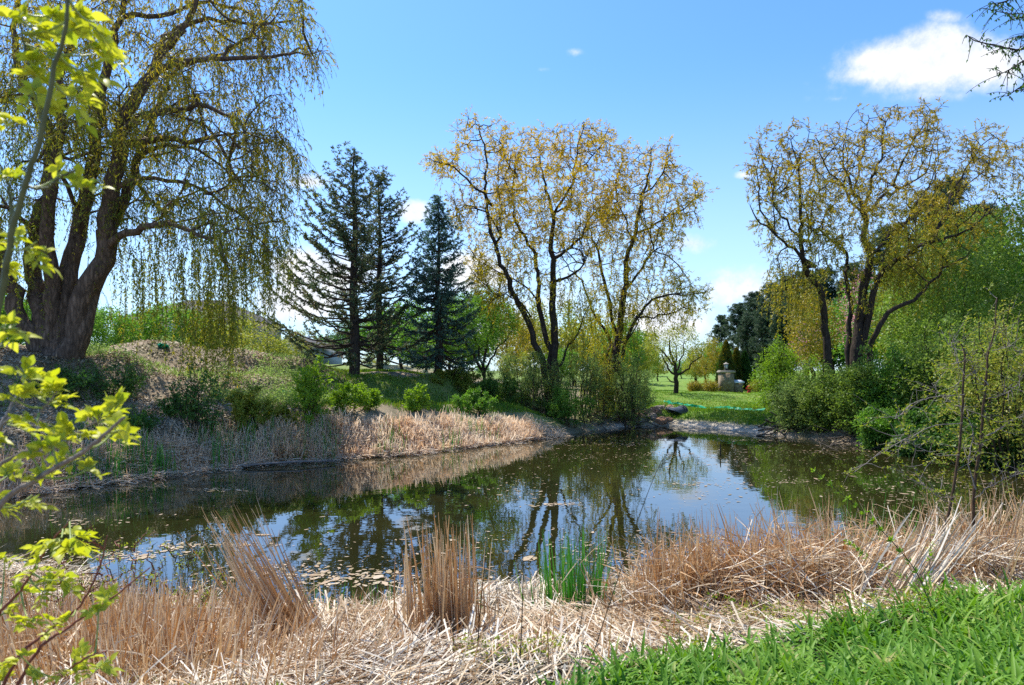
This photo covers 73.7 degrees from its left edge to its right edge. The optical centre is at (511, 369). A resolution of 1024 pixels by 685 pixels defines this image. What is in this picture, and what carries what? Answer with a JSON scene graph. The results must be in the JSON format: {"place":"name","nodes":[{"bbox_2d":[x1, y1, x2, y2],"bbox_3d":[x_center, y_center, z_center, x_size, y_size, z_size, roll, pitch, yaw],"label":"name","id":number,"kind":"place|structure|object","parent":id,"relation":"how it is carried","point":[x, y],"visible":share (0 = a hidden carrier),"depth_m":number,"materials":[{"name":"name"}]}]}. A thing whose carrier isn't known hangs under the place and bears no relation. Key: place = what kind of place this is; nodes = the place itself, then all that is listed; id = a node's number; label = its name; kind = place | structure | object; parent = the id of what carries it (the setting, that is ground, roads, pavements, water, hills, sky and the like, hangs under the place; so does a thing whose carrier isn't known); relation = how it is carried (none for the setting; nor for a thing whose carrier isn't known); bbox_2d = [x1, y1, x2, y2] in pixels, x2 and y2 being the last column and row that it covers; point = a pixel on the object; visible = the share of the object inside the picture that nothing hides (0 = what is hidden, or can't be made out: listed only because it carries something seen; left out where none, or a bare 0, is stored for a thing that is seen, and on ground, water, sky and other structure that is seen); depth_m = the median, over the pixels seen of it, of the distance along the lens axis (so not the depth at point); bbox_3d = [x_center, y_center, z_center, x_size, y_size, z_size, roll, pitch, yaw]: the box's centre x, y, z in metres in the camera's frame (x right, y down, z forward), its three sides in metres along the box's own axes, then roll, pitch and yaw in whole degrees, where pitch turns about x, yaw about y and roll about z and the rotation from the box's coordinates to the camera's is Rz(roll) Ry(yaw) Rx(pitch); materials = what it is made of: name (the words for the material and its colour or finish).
{"place":"outdoors","nodes":[
{"label":"outdoors","id":0,"kind":"place"},
{"bbox_2d":[0,426,1023,611],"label":"water","id":1,"kind":"structure","parent":0,"point":[359,504],"depth_m":13.32,"materials":[{"name":"liquid"}]},
{"bbox_2d":[0,406,575,499],"bbox_3d":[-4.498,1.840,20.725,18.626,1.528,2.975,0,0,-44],"label":"dry reeds","id":2,"kind":"object","parent":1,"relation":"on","point":[358,435],"visible":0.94,"depth_m":20.12,"materials":[{"name":"plant"}]},
{"bbox_2d":[10,429,1023,598],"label":"floating leaves","id":3,"kind":"object","parent":1,"relation":"on","point":[363,574],"visible":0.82,"depth_m":9.77,"materials":[{"name":"plant"}]},
{"bbox_2d":[0,341,1023,684],"bbox_3d":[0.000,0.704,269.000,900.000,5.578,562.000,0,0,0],"label":"ground","id":4,"kind":"structure","parent":0,"point":[160,381],"depth_m":24.12,"materials":[{"name":"soil"}]},
{"bbox_2d":[3,359,94,409],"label":"bush","id":5,"kind":"object","parent":4,"relation":"on","point":[62,373],"visible":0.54,"depth_m":18.75,"materials":[{"name":"green plant"}]},
{"bbox_2d":[0,0,131,352],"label":"leafy shrub","id":6,"kind":"object","parent":4,"relation":"on","point":[69,26],"visible":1,"depth_m":1.42,"materials":[{"name":"green plant"}]},
{"bbox_2d":[0,355,140,522],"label":"leafy shrub","id":7,"kind":"object","parent":4,"relation":"on","point":[61,429],"visible":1,"depth_m":1.58,"materials":[{"name":"green plant"}]},
{"bbox_2d":[0,521,149,684],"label":"leafy shrub","id":8,"kind":"object","parent":4,"relation":"on","point":[102,594],"visible":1,"depth_m":2.02,"materials":[{"name":"green plant"}]},
{"bbox_2d":[42,518,165,606],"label":"wispy shrub","id":9,"kind":"object","parent":4,"relation":"on","point":[119,544],"visible":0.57,"depth_m":6.34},
{"bbox_2d":[88,304,145,348],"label":"distant tree","id":10,"kind":"object","parent":4,"relation":"on","point":[100,332],"visible":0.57,"depth_m":37.59,"materials":[{"name":"green plant"}]},
{"bbox_2d":[84,362,149,402],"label":"bush","id":11,"kind":"object","parent":4,"relation":"on","point":[128,383],"visible":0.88,"depth_m":19.66,"materials":[{"name":"green plant"}]},
{"bbox_2d":[105,405,163,435],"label":"bush","id":12,"kind":"object","parent":4,"relation":"on","point":[142,418],"visible":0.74,"depth_m":17.30,"materials":[{"name":"green plant"}]},
{"bbox_2d":[0,0,338,395],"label":"weeping willow","id":13,"kind":"object","parent":4,"relation":"on","point":[62,320],"visible":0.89,"depth_m":20.45,"materials":[{"name":"green plant"}]},
{"bbox_2d":[126,300,215,347],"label":"distant tree","id":14,"kind":"object","parent":4,"relation":"on","point":[149,325],"visible":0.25,"depth_m":40.99,"materials":[{"name":"green plant"}]},
{"bbox_2d":[118,527,234,612],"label":"wispy shrub","id":15,"kind":"object","parent":4,"relation":"on","point":[182,567],"visible":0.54,"depth_m":6.27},
{"bbox_2d":[154,389,203,418],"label":"bush","id":16,"kind":"object","parent":4,"relation":"on","point":[167,407],"visible":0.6,"depth_m":18.52,"materials":[{"name":"green plant"}]},
{"bbox_2d":[0,339,362,455],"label":"leaf litter","id":17,"kind":"object","parent":4,"relation":"on","point":[139,398],"visible":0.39,"depth_m":20.16,"materials":[{"name":"plant"}]},
{"bbox_2d":[0,570,385,667],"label":"reed clump","id":18,"kind":"object","parent":4,"relation":"on","point":[65,608],"visible":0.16,"depth_m":5.05,"materials":[{"name":"plant"}]},
{"bbox_2d":[0,335,397,454],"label":"undergrowth","id":19,"kind":"object","parent":4,"relation":"on","point":[289,370],"visible":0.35,"depth_m":22.83,"materials":[{"name":"green plant"}]},
{"bbox_2d":[164,354,233,436],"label":"bush","id":20,"kind":"object","parent":4,"relation":"on","point":[194,395],"visible":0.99,"depth_m":18.33,"materials":[{"name":"green plant"}]},
{"bbox_2d":[117,300,280,352],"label":"hill","id":21,"kind":"structure","parent":4,"relation":"on","point":[260,318],"depth_m":60.99,"materials":[{"name":"green plant"}]},
{"bbox_2d":[188,300,263,349],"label":"distant tree","id":22,"kind":"object","parent":4,"relation":"on","point":[249,326],"visible":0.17,"depth_m":42.46,"materials":[{"name":"green plant"}]},
{"bbox_2d":[221,382,283,431],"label":"bush","id":23,"kind":"object","parent":4,"relation":"on","point":[245,405],"visible":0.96,"depth_m":19.28,"materials":[{"name":"green plant"}]},
{"bbox_2d":[29,396,499,487],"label":"young reeds","id":24,"kind":"object","parent":4,"relation":"on","point":[160,456],"visible":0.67,"depth_m":17.24,"materials":[{"name":"plant"}]},
{"bbox_2d":[0,568,530,684],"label":"reed clump","id":25,"kind":"object","parent":4,"relation":"on","point":[144,628],"visible":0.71,"depth_m":4.28,"materials":[{"name":"plant"}]},
{"bbox_2d":[238,324,292,355],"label":"distant tree","id":26,"kind":"object","parent":4,"relation":"on","point":[248,337],"visible":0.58,"depth_m":40.79,"materials":[{"name":"green plant"}]},
{"bbox_2d":[178,504,353,655],"bbox_3d":[-1.681,1.664,5.227,1.614,1.216,1.203,0,0,-22],"label":"reed clump","id":27,"kind":"object","parent":4,"relation":"on","point":[264,584],"visible":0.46,"depth_m":5.26,"materials":[{"name":"plant"}]},
{"bbox_2d":[287,354,335,424],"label":"bush","id":28,"kind":"object","parent":4,"relation":"on","point":[308,391],"visible":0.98,"depth_m":20.31,"materials":[{"name":"green plant"}]},
{"bbox_2d":[243,141,410,374],"bbox_3d":[-7.404,-4.517,28.566,6.595,10.087,6.222,0,0,41],"label":"spruce tree","id":29,"kind":"object","parent":4,"relation":"on","point":[360,268],"visible":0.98,"depth_m":28.23,"materials":[{"name":"green plant"}]},
{"bbox_2d":[325,371,368,414],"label":"bush","id":30,"kind":"object","parent":4,"relation":"on","point":[344,396],"visible":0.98,"depth_m":21.39,"materials":[{"name":"green plant"}]},
{"bbox_2d":[357,382,382,412],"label":"sapling","id":31,"kind":"object","parent":4,"relation":"on","point":[374,398],"visible":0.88,"depth_m":21.90,"materials":[{"name":"green plant"}]},
{"bbox_2d":[333,166,434,369],"bbox_3d":[-5.975,-4.560,31.341,4.752,9.729,4.253,0,0,-25],"label":"spruce tree","id":32,"kind":"object","parent":4,"relation":"on","point":[380,265],"visible":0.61,"depth_m":31.31,"materials":[{"name":"green plant"}]},
{"bbox_2d":[402,383,431,412],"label":"sapling","id":33,"kind":"object","parent":4,"relation":"on","point":[416,402],"visible":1,"depth_m":23.07,"materials":[{"name":"green plant"}]},
{"bbox_2d":[389,314,449,371],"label":"distant tree","id":34,"kind":"object","parent":4,"relation":"on","point":[421,349],"visible":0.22,"depth_m":46.27,"materials":[{"name":"green plant"}]},
{"bbox_2d":[388,194,490,374],"bbox_3d":[-3.157,-3.603,30.576,4.493,8.462,4.842,0,0,0],"label":"spruce tree","id":35,"kind":"object","parent":4,"relation":"on","point":[440,299],"visible":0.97,"depth_m":30.07,"materials":[{"name":"green plant"}]},
{"bbox_2d":[382,513,523,655],"bbox_3d":[-0.461,1.637,5.334,1.106,1.127,1.235,0,0,0],"label":"reed clump","id":36,"kind":"object","parent":4,"relation":"on","point":[440,597],"visible":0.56,"depth_m":5.18,"materials":[{"name":"plant"}]},
{"bbox_2d":[429,366,480,393],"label":"bush","id":37,"kind":"object","parent":4,"relation":"on","point":[466,381],"visible":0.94,"depth_m":29.41,"materials":[{"name":"green plant"}]},
{"bbox_2d":[425,294,508,371],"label":"distant tree","id":38,"kind":"object","parent":4,"relation":"on","point":[448,348],"visible":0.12,"depth_m":43.49,"materials":[{"name":"green plant"}]},
{"bbox_2d":[450,386,498,415],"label":"bush","id":39,"kind":"object","parent":4,"relation":"on","point":[470,400],"visible":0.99,"depth_m":25.15,"materials":[{"name":"green plant"}]},
{"bbox_2d":[430,284,521,378],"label":"leafy tree","id":40,"kind":"object","parent":4,"relation":"on","point":[489,329],"visible":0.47,"depth_m":32.65,"materials":[{"name":"green plant"}]},
{"bbox_2d":[473,369,522,402],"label":"bush","id":41,"kind":"object","parent":4,"relation":"on","point":[490,385],"visible":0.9,"depth_m":29.08,"materials":[{"name":"green plant"}]},
{"bbox_2d":[482,296,539,364],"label":"distant tree","id":42,"kind":"object","parent":4,"relation":"on","point":[506,346],"visible":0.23,"depth_m":57.28,"materials":[{"name":"green plant"}]},
{"bbox_2d":[0,531,1023,684],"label":"reed thatch","id":43,"kind":"object","parent":4,"relation":"on","point":[589,631],"visible":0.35,"depth_m":4.92,"materials":[{"name":"plant"}]},
{"bbox_2d":[0,530,1023,684],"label":"reed stubble","id":44,"kind":"object","parent":4,"relation":"on","point":[471,671],"visible":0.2,"depth_m":4.39,"materials":[{"name":"plant"}]},
{"bbox_2d":[490,351,546,406],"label":"bush","id":45,"kind":"object","parent":4,"relation":"on","point":[509,374],"visible":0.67,"depth_m":29.73,"materials":[{"name":"green plant"}]},
{"bbox_2d":[476,565,566,614],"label":"reed clump","id":46,"kind":"object","parent":4,"relation":"on","point":[524,595],"visible":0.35,"depth_m":6.91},
{"bbox_2d":[498,300,550,375],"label":"distant tree","id":47,"kind":"object","parent":4,"relation":"on","point":[539,329],"visible":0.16,"depth_m":61.81,"materials":[{"name":"green plant"}]},
{"bbox_2d":[268,365,785,426],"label":"grass","id":48,"kind":"structure","parent":4,"relation":"on","point":[499,407],"depth_m":29.34,"materials":[{"name":"plant"}]},
{"bbox_2d":[418,107,640,417],"bbox_3d":[0.852,-5.070,30.595,10.010,15.088,8.060,0,0,0],"label":"willow","id":49,"kind":"object","parent":4,"relation":"on","point":[500,191],"visible":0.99,"depth_m":30.09,"materials":[{"name":"yellow plant"}]},
{"bbox_2d":[515,348,567,416],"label":"bush","id":50,"kind":"object","parent":4,"relation":"on","point":[542,398],"visible":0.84,"depth_m":29.40,"materials":[{"name":"green plant"}]},
{"bbox_2d":[103,578,1023,684],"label":"weeds","id":51,"kind":"object","parent":4,"relation":"on","point":[907,594],"visible":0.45,"depth_m":4.89,"materials":[{"name":"beige plant"}]},
{"bbox_2d":[509,528,622,617],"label":"green reed clump","id":52,"kind":"object","parent":4,"relation":"on","point":[569,590],"visible":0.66,"depth_m":6.65,"materials":[{"name":"plant"}]},
{"bbox_2d":[541,380,596,431],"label":"bush","id":53,"kind":"object","parent":4,"relation":"on","point":[562,407],"visible":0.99,"depth_m":28.10,"materials":[{"name":"green plant"}]},
{"bbox_2d":[541,296,603,385],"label":"distant tree","id":54,"kind":"object","parent":4,"relation":"on","point":[563,343],"visible":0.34,"depth_m":57.34,"materials":[{"name":"green plant"}]},
{"bbox_2d":[542,338,616,423],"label":"bush","id":55,"kind":"object","parent":4,"relation":"on","point":[584,367],"visible":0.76,"depth_m":29.93,"materials":[{"name":"green plant"}]},
{"bbox_2d":[574,349,630,418],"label":"bush","id":56,"kind":"object","parent":4,"relation":"on","point":[609,392],"visible":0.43,"depth_m":31.00,"materials":[{"name":"green plant"}]},
{"bbox_2d":[599,319,647,380],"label":"distant tree","id":57,"kind":"object","parent":4,"relation":"on","point":[632,345],"visible":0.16,"depth_m":55.42,"materials":[{"name":"green plant"}]},
{"bbox_2d":[598,350,657,428],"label":"bush","id":58,"kind":"object","parent":4,"relation":"on","point":[633,390],"visible":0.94,"depth_m":30.73,"materials":[{"name":"green plant"}]},
{"bbox_2d":[553,134,719,411],"bbox_3d":[6.284,-4.369,32.647,7.923,13.674,6.644,0,0,-10],"label":"willow","id":59,"kind":"object","parent":4,"relation":"on","point":[620,327],"visible":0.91,"depth_m":32.19,"materials":[{"name":"yellow plant"}]},
{"bbox_2d":[619,366,660,410],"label":"bush","id":60,"kind":"object","parent":4,"relation":"on","point":[649,373],"visible":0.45,"depth_m":32.85,"materials":[{"name":"green plant"}]},
{"bbox_2d":[570,526,767,626],"bbox_3d":[1.398,1.948,6.302,1.850,1.012,1.488,0,0,21],"label":"reed tangle","id":61,"kind":"object","parent":4,"relation":"on","point":[660,591],"visible":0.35,"depth_m":6.11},
{"bbox_2d":[641,321,713,392],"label":"ornamental tree","id":62,"kind":"object","parent":4,"relation":"on","point":[675,373],"visible":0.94,"depth_m":44.85,"materials":[{"name":"green plant"}]},
{"bbox_2d":[560,506,795,623],"bbox_3d":[1.559,1.834,6.416,2.233,1.128,1.621,0,0,0],"label":"reed clump","id":63,"kind":"object","parent":4,"relation":"on","point":[660,564],"visible":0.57,"depth_m":6.21,"materials":[{"name":"plant"}]},
{"bbox_2d":[688,334,721,383],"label":"distant tree","id":64,"kind":"object","parent":4,"relation":"on","point":[714,355],"visible":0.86,"depth_m":65.68,"materials":[{"name":"plant"}]},
{"bbox_2d":[714,340,737,382],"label":"conical evergreen","id":65,"kind":"object","parent":4,"relation":"on","point":[725,355],"visible":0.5,"depth_m":59.71,"materials":[{"name":"green plant"}]},
{"bbox_2d":[718,301,749,353],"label":"pine tree","id":66,"kind":"object","parent":4,"relation":"on","point":[733,319],"visible":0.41,"depth_m":87.78,"materials":[{"name":"green plant"}]},
{"bbox_2d":[620,504,854,617],"bbox_3d":[2.206,1.723,6.119,1.914,1.102,1.990,0,0,-25],"label":"reed clump","id":67,"kind":"object","parent":4,"relation":"on","point":[745,566],"visible":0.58,"depth_m":6.01,"materials":[{"name":"plant"}]},
{"bbox_2d":[730,315,758,368],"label":"pine tree","id":68,"kind":"object","parent":4,"relation":"on","point":[745,335],"visible":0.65,"depth_m":79.74,"materials":[{"name":"green plant"}]},
{"bbox_2d":[748,307,776,380],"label":"pine tree","id":69,"kind":"object","parent":4,"relation":"on","point":[760,329],"visible":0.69,"depth_m":75.63,"materials":[{"name":"green plant"}]},
{"bbox_2d":[665,518,883,614],"bbox_3d":[2.276,1.759,6.117,2.009,0.969,1.480,0,0,0],"label":"reed tangle","id":70,"kind":"object","parent":4,"relation":"on","point":[750,593],"visible":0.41,"depth_m":5.86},
{"bbox_2d":[535,567,1023,684],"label":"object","id":71,"kind":"object","parent":4,"relation":"on","point":[976,637],"visible":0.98,"depth_m":4.03,"materials":[{"name":"plant"}]},
{"bbox_2d":[764,303,797,369],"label":"pine tree","id":72,"kind":"object","parent":4,"relation":"on","point":[774,327],"visible":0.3,"depth_m":69.63,"materials":[{"name":"green plant"}]},
{"bbox_2d":[742,335,820,408],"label":"bush","id":73,"kind":"object","parent":4,"relation":"on","point":[779,365],"visible":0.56,"depth_m":31.25,"materials":[{"name":"green plant"}]},
{"bbox_2d":[761,359,826,434],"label":"bush","id":74,"kind":"object","parent":4,"relation":"on","point":[789,396],"visible":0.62,"depth_m":26.18,"materials":[{"name":"green plant"}]},
{"bbox_2d":[783,286,845,379],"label":"leafy tree","id":75,"kind":"object","parent":4,"relation":"on","point":[816,349],"visible":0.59,"depth_m":41.58,"materials":[{"name":"green plant"}]},
{"bbox_2d":[786,357,855,434],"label":"bush","id":76,"kind":"object","parent":4,"relation":"on","point":[822,408],"visible":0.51,"depth_m":25.26,"materials":[{"name":"green plant"}]},
{"bbox_2d":[787,294,878,377],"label":"distant tree","id":77,"kind":"object","parent":4,"relation":"on","point":[840,361],"visible":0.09,"depth_m":65.55,"materials":[{"name":"green plant"}]},
{"bbox_2d":[737,510,940,607],"bbox_3d":[2.937,1.672,5.967,1.721,0.964,1.573,0,0,-41],"label":"reed tangle","id":78,"kind":"object","parent":4,"relation":"on","point":[855,574],"visible":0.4,"depth_m":5.80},
{"bbox_2d":[710,487,974,605],"bbox_3d":[2.893,1.684,6.276,2.362,1.176,1.996,0,0,0],"label":"reed clump","id":79,"kind":"object","parent":4,"relation":"on","point":[815,534],"visible":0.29,"depth_m":6.17,"materials":[{"name":"plant"}]},
{"bbox_2d":[816,343,900,436],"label":"bush","id":80,"kind":"object","parent":4,"relation":"on","point":[852,374],"visible":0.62,"depth_m":23.92,"materials":[{"name":"green plant"}]},
{"bbox_2d":[828,280,896,369],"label":"distant tree","id":81,"kind":"object","parent":4,"relation":"on","point":[840,345],"visible":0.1,"depth_m":58.32,"materials":[{"name":"green plant"}]},
{"bbox_2d":[810,467,937,617],"bbox_3d":[2.634,1.342,4.761,0.182,1.239,1.082,0,0,-41],"label":"willow shoot","id":82,"kind":"object","parent":4,"relation":"on","point":[899,550],"visible":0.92,"depth_m":4.78,"materials":[{"name":"brown plant"}]},
{"bbox_2d":[844,399,909,450],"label":"bush","id":83,"kind":"object","parent":4,"relation":"on","point":[870,437],"visible":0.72,"depth_m":22.05,"materials":[{"name":"green plant"}]},
{"bbox_2d":[735,95,1023,387],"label":"willow","id":84,"kind":"object","parent":4,"relation":"on","point":[862,320],"visible":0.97,"depth_m":26.60,"materials":[{"name":"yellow plant"}]},
{"bbox_2d":[849,336,939,420],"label":"bush","id":85,"kind":"object","parent":4,"relation":"on","point":[880,388],"visible":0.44,"depth_m":23.23,"materials":[{"name":"green plant"}]},
{"bbox_2d":[869,256,946,366],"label":"leafy tree","id":86,"kind":"object","parent":4,"relation":"on","point":[876,321],"visible":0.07,"depth_m":39.12,"materials":[{"name":"green plant"}]},
{"bbox_2d":[807,514,1013,599],"bbox_3d":[3.410,1.751,6.089,1.763,0.835,1.790,0,0,17],"label":"reed clump","id":87,"kind":"object","parent":4,"relation":"on","point":[960,559],"visible":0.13,"depth_m":6.07,"materials":[{"name":"plant"}]},
{"bbox_2d":[800,457,1023,592],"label":"reed tangle","id":88,"kind":"object","parent":4,"relation":"on","point":[986,553],"visible":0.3,"depth_m":5.95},
{"bbox_2d":[825,496,1000,605],"bbox_3d":[3.368,1.554,5.839,1.302,1.012,1.307,0,0,23],"label":"reed clump","id":89,"kind":"object","parent":4,"relation":"on","point":[916,558],"visible":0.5,"depth_m":5.67,"materials":[{"name":"plant"}]},
{"bbox_2d":[811,475,1023,601],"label":"reed clump","id":90,"kind":"object","parent":4,"relation":"on","point":[998,532],"visible":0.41,"depth_m":6.20,"materials":[{"name":"plant"}]},
{"bbox_2d":[873,270,964,400],"bbox_3d":[18.373,-1.296,30.922,3.726,6.518,3.871,0,0,23],"label":"leafy tree","id":91,"kind":"object","parent":4,"relation":"on","point":[904,329],"visible":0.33,"depth_m":30.87,"materials":[{"name":"green plant"}]},
{"bbox_2d":[883,402,964,459],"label":"bush","id":92,"kind":"object","parent":4,"relation":"on","point":[912,417],"visible":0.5,"depth_m":20.24,"materials":[{"name":"green plant"}]},
{"bbox_2d":[841,281,1023,544],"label":"bare sapling","id":93,"kind":"object","parent":4,"relation":"on","point":[980,441],"visible":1,"depth_m":6.42,"materials":[{"name":"plant"}]},
{"bbox_2d":[881,307,983,420],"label":"bush","id":94,"kind":"object","parent":4,"relation":"on","point":[922,358],"visible":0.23,"depth_m":22.00,"materials":[{"name":"green plant"}]},
{"bbox_2d":[881,197,1013,356],"bbox_3d":[23.706,-3.697,36.803,6.716,11.235,6.692,0,0,0],"label":"leafy tree","id":95,"kind":"object","parent":4,"relation":"on","point":[941,233],"visible":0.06,"depth_m":36.22,"materials":[{"name":"green plant"}]},
{"bbox_2d":[903,169,1000,276],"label":"pine tree","id":96,"kind":"object","parent":4,"relation":"on","point":[952,199],"visible":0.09,"depth_m":58.92,"materials":[{"name":"green plant"}]},
{"bbox_2d":[899,237,1018,375],"bbox_3d":[17.349,-1.567,26.457,3.681,7.260,3.932,0,0,0],"label":"leafy tree","id":97,"kind":"object","parent":4,"relation":"on","point":[971,275],"visible":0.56,"depth_m":25.98,"materials":[{"name":"green plant"}]},
{"bbox_2d":[918,312,1023,442],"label":"bush","id":98,"kind":"object","parent":4,"relation":"on","point":[962,356],"visible":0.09,"depth_m":19.94,"materials":[{"name":"green plant"}]},
{"bbox_2d":[922,298,1023,472],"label":"bush","id":99,"kind":"object","parent":4,"relation":"on","point":[999,364],"visible":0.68,"depth_m":17.37,"materials":[{"name":"green plant"}]},
{"bbox_2d":[923,395,1023,470],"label":"bush","id":100,"kind":"object","parent":4,"relation":"on","point":[986,449],"visible":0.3,"depth_m":17.88,"materials":[{"name":"green plant"}]},
{"bbox_2d":[924,208,1023,358],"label":"leafy tree","id":101,"kind":"object","parent":4,"relation":"on","point":[982,239],"visible":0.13,"depth_m":29.69,"materials":[{"name":"green plant"}]},
{"bbox_2d":[962,0,1023,101],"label":"overhanging tree","id":102,"kind":"object","parent":4,"relation":"on","point":[1019,37],"visible":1,"depth_m":9.93,"materials":[{"name":"green plant"}]},
{"bbox_2d":[970,189,1023,360],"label":"leafy tree","id":103,"kind":"object","parent":4,"relation":"on","point":[1012,249],"visible":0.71,"depth_m":26.30,"materials":[{"name":"green plant"}]},
{"bbox_2d":[0,0,1023,370],"label":"sky","id":104,"kind":"structure","parent":0,"point":[706,74],"materials":[{"name":"blue"}]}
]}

